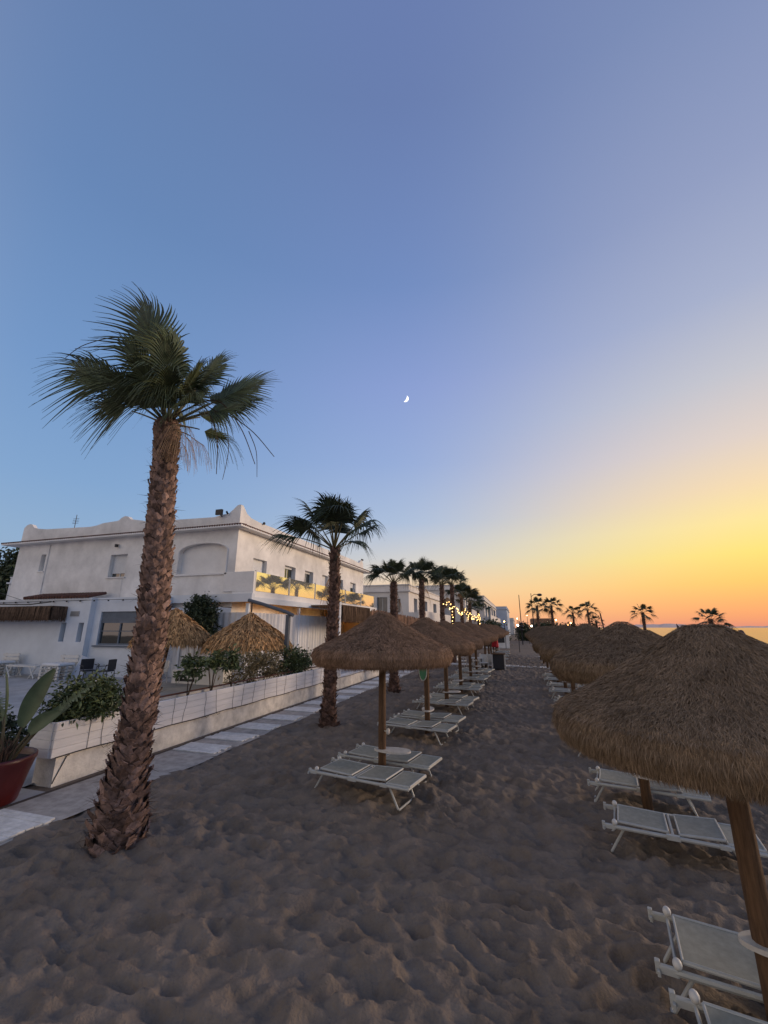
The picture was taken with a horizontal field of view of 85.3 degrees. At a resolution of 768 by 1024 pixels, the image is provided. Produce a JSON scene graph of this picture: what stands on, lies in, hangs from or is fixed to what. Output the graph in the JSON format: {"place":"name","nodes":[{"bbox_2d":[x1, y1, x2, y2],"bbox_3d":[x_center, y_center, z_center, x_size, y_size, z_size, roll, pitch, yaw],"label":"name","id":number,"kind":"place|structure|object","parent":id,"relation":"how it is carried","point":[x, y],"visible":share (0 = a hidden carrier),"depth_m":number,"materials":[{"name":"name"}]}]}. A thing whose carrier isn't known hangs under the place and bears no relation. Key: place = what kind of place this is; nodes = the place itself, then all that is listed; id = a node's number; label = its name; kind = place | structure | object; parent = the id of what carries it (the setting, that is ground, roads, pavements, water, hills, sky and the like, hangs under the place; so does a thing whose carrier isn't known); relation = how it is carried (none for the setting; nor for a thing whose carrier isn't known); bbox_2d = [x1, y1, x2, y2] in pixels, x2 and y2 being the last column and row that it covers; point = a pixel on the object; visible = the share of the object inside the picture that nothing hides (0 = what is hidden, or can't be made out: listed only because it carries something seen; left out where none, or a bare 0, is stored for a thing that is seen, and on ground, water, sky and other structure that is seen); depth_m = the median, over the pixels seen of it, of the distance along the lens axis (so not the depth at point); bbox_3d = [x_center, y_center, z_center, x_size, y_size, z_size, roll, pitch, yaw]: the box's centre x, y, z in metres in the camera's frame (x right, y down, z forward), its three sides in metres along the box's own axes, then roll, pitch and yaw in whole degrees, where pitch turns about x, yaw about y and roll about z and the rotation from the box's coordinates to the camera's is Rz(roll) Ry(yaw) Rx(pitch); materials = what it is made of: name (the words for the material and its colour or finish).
{"place":"outdoors","nodes":[
{"label":"outdoors","id":0,"kind":"place"},
{"bbox_2d":[161,661,168,682],"bbox_3d":[-9.654,6.872,17.865,0.632,0.921,0.578,1,-16,-3],"label":"terrace chair","id":1,"kind":"object","parent":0,"point":[166,667],"visible":0.32,"depth_m":18.13,"materials":[{"name":"white plastic"}]},
{"bbox_2d":[0,666,352,803],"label":"terrace paving","id":2,"kind":"structure","parent":0,"point":[20,686],"depth_m":16.57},
{"bbox_2d":[0,653,20,675],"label":"pallet bench","id":3,"kind":"object","parent":2,"relation":"on","point":[7,661],"visible":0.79,"depth_m":21.15,"materials":[{"name":"white wood"}]},
{"bbox_2d":[0,706,29,746],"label":"garden plant","id":4,"kind":"object","parent":2,"relation":"on","point":[12,724],"visible":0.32,"depth_m":7.69,"materials":[{"name":"green plant"}]},
{"bbox_2d":[4,664,46,678],"bbox_3d":[-17.289,7.690,20.115,2.042,0.575,0.560,-5,-16,17],"label":"table","id":5,"kind":"object","parent":2,"relation":"on","point":[22,666],"visible":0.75,"depth_m":20.01,"materials":[{"name":"white plastic"}]},
{"bbox_2d":[38,654,79,679],"bbox_3d":[-15.344,7.318,19.717,1.200,1.050,0.940,-5,-16,17],"label":"pallet bench","id":6,"kind":"object","parent":2,"relation":"on","point":[64,664],"visible":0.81,"depth_m":19.48,"materials":[{"name":"white wood"}]},
{"bbox_2d":[71,655,90,678],"bbox_3d":[-14.315,7.368,19.713,0.929,1.101,0.320,-6,-17,20],"label":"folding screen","id":7,"kind":"object","parent":2,"relation":"on","point":[77,668],"visible":0.54,"depth_m":19.70,"materials":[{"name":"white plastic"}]},
{"bbox_2d":[79,658,98,680],"bbox_3d":[-13.472,7.191,19.015,0.578,0.921,0.632,-12,-19,36],"label":"armchair","id":8,"kind":"object","parent":2,"relation":"on","point":[88,664],"visible":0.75,"depth_m":19.16,"materials":[{"name":"metal"}]},
{"bbox_2d":[95,659,116,677],"bbox_3d":[-12.581,7.145,18.847,0.578,0.921,0.632,-1,-16,2],"label":"armchair","id":9,"kind":"object","parent":2,"relation":"on","point":[112,663],"visible":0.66,"depth_m":18.81,"materials":[{"name":"metal"}]},
{"bbox_2d":[128,608,209,681],"bbox_3d":[-8.505,5.532,16.674,3.190,3.342,3.143,-5,-16,17],"label":"straw parasol","id":10,"kind":"object","parent":2,"relation":"on","point":[184,631],"visible":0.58,"depth_m":16.18,"materials":[{"name":"brown plant"}]},
{"bbox_2d":[171,657,231,684],"bbox_3d":[-7.798,6.814,17.919,2.720,1.060,0.740,-5,-16,17],"label":"bar counter","id":11,"kind":"object","parent":2,"relation":"on","point":[204,680],"visible":0.32,"depth_m":17.47,"materials":[{"name":"white plastic"}]},
{"bbox_2d":[181,591,222,659],"bbox_3d":[-8.699,5.773,19.509,2.506,4.081,1.685,-13,-20,40],"label":"tree","id":12,"kind":"object","parent":2,"relation":"on","point":[197,607],"visible":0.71,"depth_m":19.41,"materials":[{"name":"green plant"}]},
{"bbox_2d":[29,666,378,787],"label":"planter wall","id":13,"kind":"structure","parent":2,"relation":"on","point":[51,741],"depth_m":10.12,"materials":[{"name":"paint"}]},
{"bbox_2d":[30,663,126,728],"bbox_3d":[-5.779,3.565,8.202,1.485,1.046,1.799,-5,-16,17],"label":"planter shrub","id":14,"kind":"object","parent":13,"relation":"in","point":[100,698],"visible":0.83,"depth_m":7.95,"materials":[{"name":"green plant"}]},
{"bbox_2d":[172,651,207,695],"bbox_3d":[-5.047,4.176,10.819,0.848,1.098,0.804,1,-16,-3],"label":"oleander","id":15,"kind":"object","parent":13,"relation":"in","point":[188,662],"visible":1,"depth_m":10.77,"materials":[{"name":"green plant"}]},
{"bbox_2d":[52,670,363,783],"bbox_3d":[-3.047,6.507,15.581,0.077,1.008,18.060,-5,-16,17],"label":"fairy light cable","id":16,"kind":"object","parent":13,"relation":"hanging from","point":[68,754],"visible":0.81,"depth_m":10.11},
{"bbox_2d":[201,648,228,690],"bbox_3d":[-4.765,4.396,11.652,0.764,1.119,1.072,-5,-16,17],"label":"oleander","id":17,"kind":"object","parent":13,"relation":"in","point":[215,662],"visible":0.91,"depth_m":11.62,"materials":[{"name":"green plant"}]},
{"bbox_2d":[217,643,242,686],"bbox_3d":[-4.604,4.560,12.434,0.744,1.221,0.797,-5,-16,17],"label":"oleander","id":18,"kind":"object","parent":13,"relation":"in","point":[232,662],"visible":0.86,"depth_m":12.38,"materials":[{"name":"green plant"}]},
{"bbox_2d":[217,647,287,685],"bbox_3d":[-4.288,5.329,14.338,1.465,1.497,3.674,-5,-16,17],"label":"planter shrub","id":19,"kind":"object","parent":13,"relation":"in","point":[261,660],"visible":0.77,"depth_m":14.00,"materials":[{"name":"green plant"}]},
{"bbox_2d":[272,643,314,674],"bbox_3d":[-3.456,5.811,16.199,1.468,1.387,2.687,-5,-16,17],"label":"planter shrub","id":20,"kind":"object","parent":13,"relation":"in","point":[294,659],"visible":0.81,"depth_m":15.97,"materials":[{"name":"green plant"}]},
{"bbox_2d":[198,599,293,671],"bbox_3d":[-5.403,5.362,16.773,3.816,3.708,3.738,-5,-16,17],"label":"straw parasol","id":21,"kind":"object","parent":2,"relation":"on","point":[250,631],"visible":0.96,"depth_m":15.97,"materials":[{"name":"plant"}]},
{"bbox_2d":[311,602,370,634],"bbox_3d":[-2.845,8.267,27.988,3.348,3.900,8.000,-5,-16,17],"label":"beach bar","id":22,"kind":"object","parent":2,"relation":"on","point":[350,616],"visible":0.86,"depth_m":26.44,"materials":[{"name":"paint"}]},
{"bbox_2d":[370,609,438,625],"bbox_3d":[3.213,12.057,41.404,0.190,3.663,27.827,-5,-16,17],"label":"reed fence","id":23,"kind":"object","parent":2,"relation":"on","point":[409,620],"visible":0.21,"depth_m":37.71,"materials":[{"name":"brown wood"}]},
{"bbox_2d":[0,669,418,845],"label":"path","id":24,"kind":"structure","parent":0,"point":[66,802],"depth_m":7.66,"materials":[{"name":"concrete"}]},
{"bbox_2d":[0,747,38,807],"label":"flower pot","id":25,"kind":"object","parent":24,"relation":"on","point":[13,774],"visible":0.83,"depth_m":6.46,"materials":[{"name":"ceramic"}]},
{"bbox_2d":[0,669,94,762],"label":"bird of paradise","id":26,"kind":"object","parent":25,"relation":"in","point":[35,695],"visible":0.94,"depth_m":6.82,"materials":[{"name":"green plant"}]},
{"bbox_2d":[0,670,413,842],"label":"path mats","id":27,"kind":"object","parent":24,"relation":"on","point":[13,823],"visible":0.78,"depth_m":9.53,"materials":[{"name":"concrete"}]},
{"bbox_2d":[0,628,767,1023],"bbox_3d":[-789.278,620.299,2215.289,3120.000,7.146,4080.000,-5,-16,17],"label":"sand","id":28,"kind":"structure","parent":0,"point":[484,876],"depth_m":4.31,"materials":[{"name":"sand"}]},
{"bbox_2d":[0,546,19,599],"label":"broad tree","id":29,"kind":"object","parent":28,"relation":"on","point":[7,569],"visible":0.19,"depth_m":58.78,"materials":[{"name":"green plant"}]},
{"bbox_2d":[0,592,172,676],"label":"white annex","id":30,"kind":"object","parent":28,"relation":"on","point":[99,630],"visible":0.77,"depth_m":21.28,"materials":[{"name":"plaster"},{"name":"tile"},{"name":"glass"}]},
{"bbox_2d":[0,606,67,621],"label":"thatched awning","id":31,"kind":"object","parent":30,"relation":"attached to","point":[32,613],"visible":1,"depth_m":21.24,"materials":[{"name":"wicker"}]},
{"bbox_2d":[91,611,136,646],"bbox_3d":[-13.197,5.821,20.737,2.850,1.700,0.274,-5,-16,17],"label":"window","id":32,"kind":"structure","parent":30,"relation":"in","point":[116,627],"depth_m":20.85,"materials":[{"name":"glass"}]},
{"bbox_2d":[28,281,278,857],"bbox_3d":[-3.716,0.281,6.324,4.053,8.730,2.431,-5,-16,17],"label":"palm tree","id":33,"kind":"object","parent":28,"relation":"on","point":[120,819],"visible":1,"depth_m":6.23,"materials":[{"name":"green plant"}]},
{"bbox_2d":[1,505,376,679],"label":"white house","id":34,"kind":"structure","parent":28,"relation":"on","point":[229,563],"depth_m":23.29,"materials":[{"name":"paint"}]},
{"bbox_2d":[105,555,127,578],"bbox_3d":[-14.641,3.017,23.069,1.360,1.310,0.352,-5,-16,17],"label":"window","id":35,"kind":"structure","parent":34,"relation":"in","point":[119,566],"depth_m":23.20,"materials":[{"name":"glass"}]},
{"bbox_2d":[252,559,262,591],"bbox_3d":[-6.997,3.497,22.612,0.082,1.820,1.300,-5,-16,17],"label":"window","id":36,"kind":"structure","parent":34,"relation":"in","point":[257,565],"depth_m":22.89,"materials":[{"name":"white plastic"}]},
{"bbox_2d":[284,566,291,578],"bbox_3d":[-6.026,4.297,25.609,0.082,1.880,1.300,-5,-16,17],"label":"window","id":37,"kind":"structure","parent":34,"relation":"in","point":[288,571],"depth_m":25.97,"materials":[{"name":"white plastic"}]},
{"bbox_2d":[0,673,388,809],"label":"path gutter","id":38,"kind":"object","parent":28,"relation":"on","point":[29,798],"visible":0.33,"depth_m":7.79,"materials":[{"name":"concrete"}]},
{"bbox_2d":[257,491,386,727],"bbox_3d":[-1.522,2.725,11.886,3.974,6.946,3.854,-5,-16,17],"label":"palm tree","id":39,"kind":"object","parent":28,"relation":"on","point":[333,515],"visible":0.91,"depth_m":11.99,"materials":[{"name":"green plant"}]},
{"bbox_2d":[307,756,426,810],"bbox_3d":[-0.289,4.402,6.793,1.854,0.417,0.746,-8,-17,27],"label":"sunbed","id":40,"kind":"object","parent":28,"relation":"on","point":[406,781],"visible":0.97,"depth_m":6.70,"materials":[{"name":"fabric"}]},
{"bbox_2d":[311,612,453,782],"bbox_3d":[-0.041,3.469,7.578,2.694,3.243,2.688,-5,-16,17],"label":"beach umbrella","id":41,"kind":"object","parent":28,"relation":"on","point":[382,642],"visible":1,"depth_m":7.08,"materials":[{"name":"wicker"}]},
{"bbox_2d":[337,742,441,784],"bbox_3d":[0.098,4.688,7.749,1.854,0.417,0.746,-8,-17,27],"label":"sunbed","id":42,"kind":"object","parent":28,"relation":"on","point":[420,761],"visible":0.81,"depth_m":7.62,"materials":[{"name":"plastic"}]},
{"bbox_2d":[363,558,431,692],"bbox_3d":[0.568,4.826,17.779,3.185,5.934,2.720,2,-16,-8],"label":"palm tree","id":43,"kind":"object","parent":28,"relation":"on","point":[393,567],"visible":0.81,"depth_m":17.99,"materials":[{"name":"green plant"}]},
{"bbox_2d":[363,584,450,622],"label":"flat roofed villa","id":44,"kind":"object","parent":28,"relation":"on","point":[408,597],"visible":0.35,"depth_m":49.74,"materials":[{"name":"white paint"}]},
{"bbox_2d":[378,597,386,611],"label":"window","id":45,"kind":"structure","parent":44,"relation":"in","point":[382,602],"depth_m":49.53,"materials":[{"name":"grey glass"}]},
{"bbox_2d":[377,716,456,744],"bbox_3d":[0.810,5.391,10.288,1.854,0.417,0.746,-8,-17,27],"label":"sunbed","id":46,"kind":"object","parent":28,"relation":"on","point":[439,727],"visible":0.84,"depth_m":10.19,"materials":[{"name":"plastic"}]},
{"bbox_2d":[396,557,446,677],"bbox_3d":[2.302,5.992,23.578,2.907,6.940,2.966,6,-17,-21],"label":"palm tree","id":47,"kind":"object","parent":28,"relation":"on","point":[422,564],"visible":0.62,"depth_m":23.63,"materials":[{"name":"green plant"}]},
{"bbox_2d":[393,709,465,731],"bbox_3d":[1.227,5.663,11.266,1.854,0.417,0.746,-8,-17,26],"label":"sunbed","id":48,"kind":"object","parent":28,"relation":"on","point":[455,719],"visible":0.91,"depth_m":11.18,"materials":[{"name":"plastic"}]},
{"bbox_2d":[416,566,463,666],"bbox_3d":[4.255,7.346,29.368,3.483,7.376,4.078,9,-18,-28],"label":"palm tree","id":49,"kind":"object","parent":28,"relation":"on","point":[451,576],"visible":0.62,"depth_m":29.66,"materials":[{"name":"green plant"}]},
{"bbox_2d":[410,617,475,733],"bbox_3d":[1.135,4.444,11.062,2.688,3.220,2.694,-3,-16,10],"label":"beach umbrella","id":50,"kind":"object","parent":28,"relation":"on","point":[456,644],"visible":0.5,"depth_m":10.79,"materials":[{"name":"wicker"}]},
{"bbox_2d":[419,669,426,680],"bbox_3d":[1.033,3.952,11.093,0.227,1.011,0.076,-5,-16,17],"label":"rescue board","id":51,"kind":"object","parent":50,"relation":"hanging from","point":[422,674],"visible":0.48,"depth_m":10.96,"materials":[{"name":"green plastic"}]},
{"bbox_2d":[412,697,473,714],"bbox_3d":[1.902,6.272,13.466,1.854,0.417,0.746,-8,-17,26],"label":"sunbed","id":52,"kind":"object","parent":28,"relation":"on","point":[465,704],"visible":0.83,"depth_m":13.36,"materials":[{"name":"fabric"}]},
{"bbox_2d":[416,585,476,622],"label":"flat roofed villa","id":53,"kind":"object","parent":28,"relation":"on","point":[446,610],"visible":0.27,"depth_m":71.19,"materials":[{"name":"white paint"}]},
{"bbox_2d":[428,565,469,662],"bbox_3d":[5.393,8.248,33.562,3.699,8.007,3.741,-5,-16,17],"label":"palm tree","id":54,"kind":"object","parent":28,"relation":"on","point":[452,588],"visible":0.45,"depth_m":33.61,"materials":[{"name":"green plant"}]},
{"bbox_2d":[422,692,478,709],"bbox_3d":[2.299,6.531,14.398,1.854,0.417,0.746,-8,-18,28],"label":"sunbed","id":55,"kind":"object","parent":28,"relation":"on","point":[465,698],"visible":0.73,"depth_m":14.29,"materials":[{"name":"plastic"}]},
{"bbox_2d":[433,683,481,695],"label":"sunbed","id":56,"kind":"object","parent":28,"relation":"on","point":[461,687],"visible":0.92,"depth_m":16.64,"materials":[{"name":"plastic"}]},
{"bbox_2d":[438,620,483,706],"bbox_3d":[2.107,5.345,14.242,2.694,3.175,2.688,5,-16,-18],"label":"beach umbrella","id":57,"kind":"object","parent":28,"relation":"on","point":[478,643],"visible":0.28,"depth_m":14.05,"materials":[{"name":"brown wood"}]},
{"bbox_2d":[438,681,484,692],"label":"sunbed","id":58,"kind":"object","parent":28,"relation":"on","point":[468,683],"visible":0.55,"depth_m":17.52,"materials":[{"name":"fabric"}]},
{"bbox_2d":[444,582,480,655],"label":"palm tree","id":59,"kind":"object","parent":28,"relation":"on","point":[460,589],"visible":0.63,"depth_m":40.01,"materials":[{"name":"green plant"}]},
{"bbox_2d":[448,675,487,683],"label":"sunbed","id":60,"kind":"object","parent":28,"relation":"on","point":[476,677],"visible":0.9,"depth_m":19.80,"materials":[{"name":"fabric"}]},
{"bbox_2d":[455,590,486,652],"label":"palm tree","id":61,"kind":"object","parent":28,"relation":"on","point":[477,598],"visible":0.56,"depth_m":46.44,"materials":[{"name":"green plant"}]},
{"bbox_2d":[452,622,490,692],"bbox_3d":[3.174,6.235,17.474,2.688,3.189,2.694,-14,-21,41],"label":"beach umbrella","id":62,"kind":"object","parent":28,"relation":"on","point":[486,640],"visible":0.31,"depth_m":17.26,"materials":[{"name":"wicker"}]},
{"bbox_2d":[452,673,490,681],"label":"sunbed","id":63,"kind":"object","parent":28,"relation":"on","point":[479,675],"visible":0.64,"depth_m":20.77,"materials":[{"name":"fabric"}]},
{"bbox_2d":[455,669,490,674],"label":"sunbed","id":64,"kind":"object","parent":28,"relation":"on","point":[482,671],"visible":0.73,"depth_m":23.01,"materials":[{"name":"plastic"}]},
{"bbox_2d":[463,622,495,681],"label":"beach umbrella","id":65,"kind":"object","parent":28,"relation":"on","point":[492,637],"visible":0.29,"depth_m":20.46,"materials":[{"name":"wicker"}]},
{"bbox_2d":[465,600,494,624],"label":"palm tree","id":66,"kind":"object","parent":28,"relation":"on","point":[479,605],"visible":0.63,"depth_m":54.22,"materials":[{"name":"green plant"}]},
{"bbox_2d":[479,654,488,667],"bbox_3d":[6.545,9.839,27.333,0.632,0.921,0.578,-2,-16,7],"label":"plastic chair","id":67,"kind":"object","parent":28,"relation":"on","point":[484,658],"visible":0.85,"depth_m":27.59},
{"bbox_2d":[470,595,500,623],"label":"terraced villa","id":68,"kind":"object","parent":28,"relation":"on","point":[486,615],"visible":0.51,"depth_m":86.27,"materials":[{"name":"white paint"}]},
{"bbox_2d":[474,624,498,673],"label":"beach umbrella","id":69,"kind":"object","parent":28,"relation":"on","point":[476,662],"visible":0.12,"depth_m":23.71,"materials":[{"name":"brown wood"}]},
{"bbox_2d":[479,623,503,667],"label":"beach umbrella","id":70,"kind":"object","parent":28,"relation":"on","point":[492,630],"visible":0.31,"depth_m":28.11,"materials":[{"name":"brown wood"}]},
{"bbox_2d":[483,632,509,647],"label":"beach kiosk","id":71,"kind":"object","parent":28,"relation":"on","point":[503,643],"visible":0.25,"depth_m":55.30,"materials":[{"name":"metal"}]},
{"bbox_2d":[491,653,505,669],"bbox_3d":[7.452,9.724,27.069,0.900,1.060,0.760,-5,-16,17],"label":"trash can","id":72,"kind":"object","parent":28,"relation":"on","point":[498,660],"visible":0.88,"depth_m":26.80,"materials":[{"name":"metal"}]},
{"bbox_2d":[450,663,549,667],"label":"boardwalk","id":73,"kind":"structure","parent":28,"relation":"on","point":[506,665],"depth_m":29.46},
{"bbox_2d":[518,595,523,644],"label":"wooden mast","id":74,"kind":"object","parent":28,"relation":"on","point":[521,626],"visible":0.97,"depth_m":68.75,"materials":[{"name":"wood"}]},
{"bbox_2d":[512,621,530,640],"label":"beach shrub","id":75,"kind":"object","parent":28,"relation":"on","point":[527,627],"visible":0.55,"depth_m":88.97,"materials":[{"name":"green plant"}]},
{"bbox_2d":[524,596,551,625],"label":"palm tree","id":76,"kind":"object","parent":28,"relation":"on","point":[537,601],"visible":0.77,"depth_m":56.81,"materials":[{"name":"green plant"}]},
{"bbox_2d":[528,626,551,672],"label":"beach umbrella","id":77,"kind":"object","parent":28,"relation":"on","point":[536,632],"visible":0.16,"depth_m":25.22,"materials":[{"name":"brown wood"}]},
{"bbox_2d":[523,616,560,629],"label":"beach shrub","id":78,"kind":"object","parent":28,"relation":"on","point":[545,624],"visible":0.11,"depth_m":77.40,"materials":[{"name":"green plant"}]},
{"bbox_2d":[530,618,554,629],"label":"house","id":79,"kind":"structure","parent":28,"relation":"on","point":[541,619],"depth_m":172.90,"materials":[{"name":"paint"}]},
{"bbox_2d":[530,626,559,681],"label":"beach umbrella","id":80,"kind":"object","parent":28,"relation":"on","point":[541,632],"visible":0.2,"depth_m":21.54,"materials":[{"name":"brown wood"}]},
{"bbox_2d":[532,625,567,693],"bbox_3d":[7.560,6.399,17.611,2.407,3.135,2.399,8,-18,-28],"label":"beach umbrella","id":81,"kind":"object","parent":28,"relation":"on","point":[546,633],"visible":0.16,"depth_m":17.84,"materials":[{"name":"brown wood"}]},
{"bbox_2d":[539,597,563,625],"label":"palm tree","id":82,"kind":"object","parent":28,"relation":"on","point":[551,611],"visible":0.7,"depth_m":58.13,"materials":[{"name":"green plant"}]},
{"bbox_2d":[532,624,578,690],"bbox_3d":[6.274,5.381,13.940,2.407,3.135,2.399,-3,-16,12],"label":"beach umbrella","id":83,"kind":"object","parent":28,"relation":"on","point":[538,643],"visible":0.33,"depth_m":14.03,"materials":[{"name":"brown plant"}]},
{"bbox_2d":[549,687,576,698],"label":"sunbed","id":84,"kind":"object","parent":28,"relation":"on","point":[554,689],"visible":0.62,"depth_m":16.41,"materials":[{"name":"fabric"}]},
{"bbox_2d":[547,681,586,689],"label":"sunbed","id":85,"kind":"object","parent":28,"relation":"on","point":[556,684],"visible":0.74,"depth_m":18.03,"materials":[{"name":"fabric"}]},
{"bbox_2d":[538,623,603,663],"bbox_3d":[5.125,4.352,10.224,2.399,3.135,2.407,-8,-17,27],"label":"beach umbrella","id":86,"kind":"object","parent":28,"relation":"on","point":[553,647],"visible":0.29,"depth_m":10.28,"materials":[{"name":"wicker"}]},
{"bbox_2d":[561,606,580,626],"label":"palm tree","id":87,"kind":"object","parent":28,"relation":"on","point":[572,616],"visible":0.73,"depth_m":71.40,"materials":[{"name":"green plant"}]},
{"bbox_2d":[575,601,600,624],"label":"palm tree","id":88,"kind":"object","parent":28,"relation":"on","point":[588,613],"visible":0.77,"depth_m":66.41,"materials":[{"name":"green plant"}]},
{"bbox_2d":[587,615,605,627],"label":"palm tree","id":89,"kind":"object","parent":28,"relation":"on","point":[595,621],"visible":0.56,"depth_m":70.31,"materials":[{"name":"green plant"}]},
{"bbox_2d":[549,621,661,810],"bbox_3d":[3.942,3.326,6.525,2.407,3.135,2.399,-5,-16,17],"label":"beach umbrella","id":90,"kind":"object","parent":28,"relation":"on","point":[591,658],"visible":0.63,"depth_m":6.36,"materials":[{"name":"plant"}]},
{"bbox_2d":[628,604,656,629],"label":"palm tree","id":91,"kind":"object","parent":28,"relation":"on","point":[643,615],"visible":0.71,"depth_m":46.91,"materials":[{"name":"green plant"}]},
{"bbox_2d":[587,766,711,816],"bbox_3d":[4.155,4.456,6.613,1.632,0.417,0.746,-8,-17,26],"label":"sunbed","id":92,"kind":"object","parent":28,"relation":"on","point":[615,777],"visible":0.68,"depth_m":6.55,"materials":[{"name":"fabric"}]},
{"bbox_2d":[551,624,767,1021],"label":"beach umbrella","id":93,"kind":"object","parent":28,"relation":"on","point":[685,706],"visible":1,"depth_m":2.70,"materials":[{"name":"brown wood"}]},
{"bbox_2d":[602,800,767,857],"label":"sunbed","id":94,"kind":"object","parent":28,"relation":"on","point":[703,828],"visible":0.87,"depth_m":5.16,"materials":[{"name":"fabric"}]},
{"bbox_2d":[647,906,763,1014],"bbox_3d":[2.873,3.442,2.958,1.632,0.417,0.746,-8,-17,26],"label":"sunbed","id":95,"kind":"object","parent":28,"relation":"on","point":[724,953],"visible":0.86,"depth_m":3.10,"materials":[{"name":"fabric"}]},
{"bbox_2d":[692,608,735,628],"bbox_3d":[24.375,9.645,30.831,2.584,5.182,2.762,5,-16,-16],"label":"palm tree","id":96,"kind":"object","parent":28,"relation":"on","point":[712,612],"visible":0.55,"depth_m":31.06,"materials":[{"name":"green plant"}]},
{"bbox_2d":[668,988,767,1023],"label":"sunbed","id":97,"kind":"object","parent":28,"relation":"on","point":[715,1014],"visible":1,"depth_m":2.66,"materials":[{"name":"fabric"}]},
{"bbox_2d":[0,0,767,627],"label":"sky","id":98,"kind":"structure","parent":0,"point":[539,226],"materials":[{"name":"blue"}]},
{"bbox_2d":[496,606,510,635],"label":"blue grey house","id":99,"kind":"structure","parent":0,"point":[502,613],"depth_m":123.88,"materials":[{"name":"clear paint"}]},
{"bbox_2d":[509,618,514,634],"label":"house","id":100,"kind":"structure","parent":0,"point":[512,625],"depth_m":155.56,"materials":[{"name":"white paint"}]},
{"bbox_2d":[598,624,767,627],"bbox_3d":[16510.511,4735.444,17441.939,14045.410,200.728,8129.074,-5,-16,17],"label":"hills","id":101,"kind":"structure","parent":0,"point":[659,626],"depth_m":19946.03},
{"bbox_2d":[602,628,767,644],"bbox_3d":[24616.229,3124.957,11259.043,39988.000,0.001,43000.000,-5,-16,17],"label":"sea","id":102,"kind":"structure","parent":0,"point":[760,634],"depth_m":427.82,"materials":[{"name":"blue liquid"}]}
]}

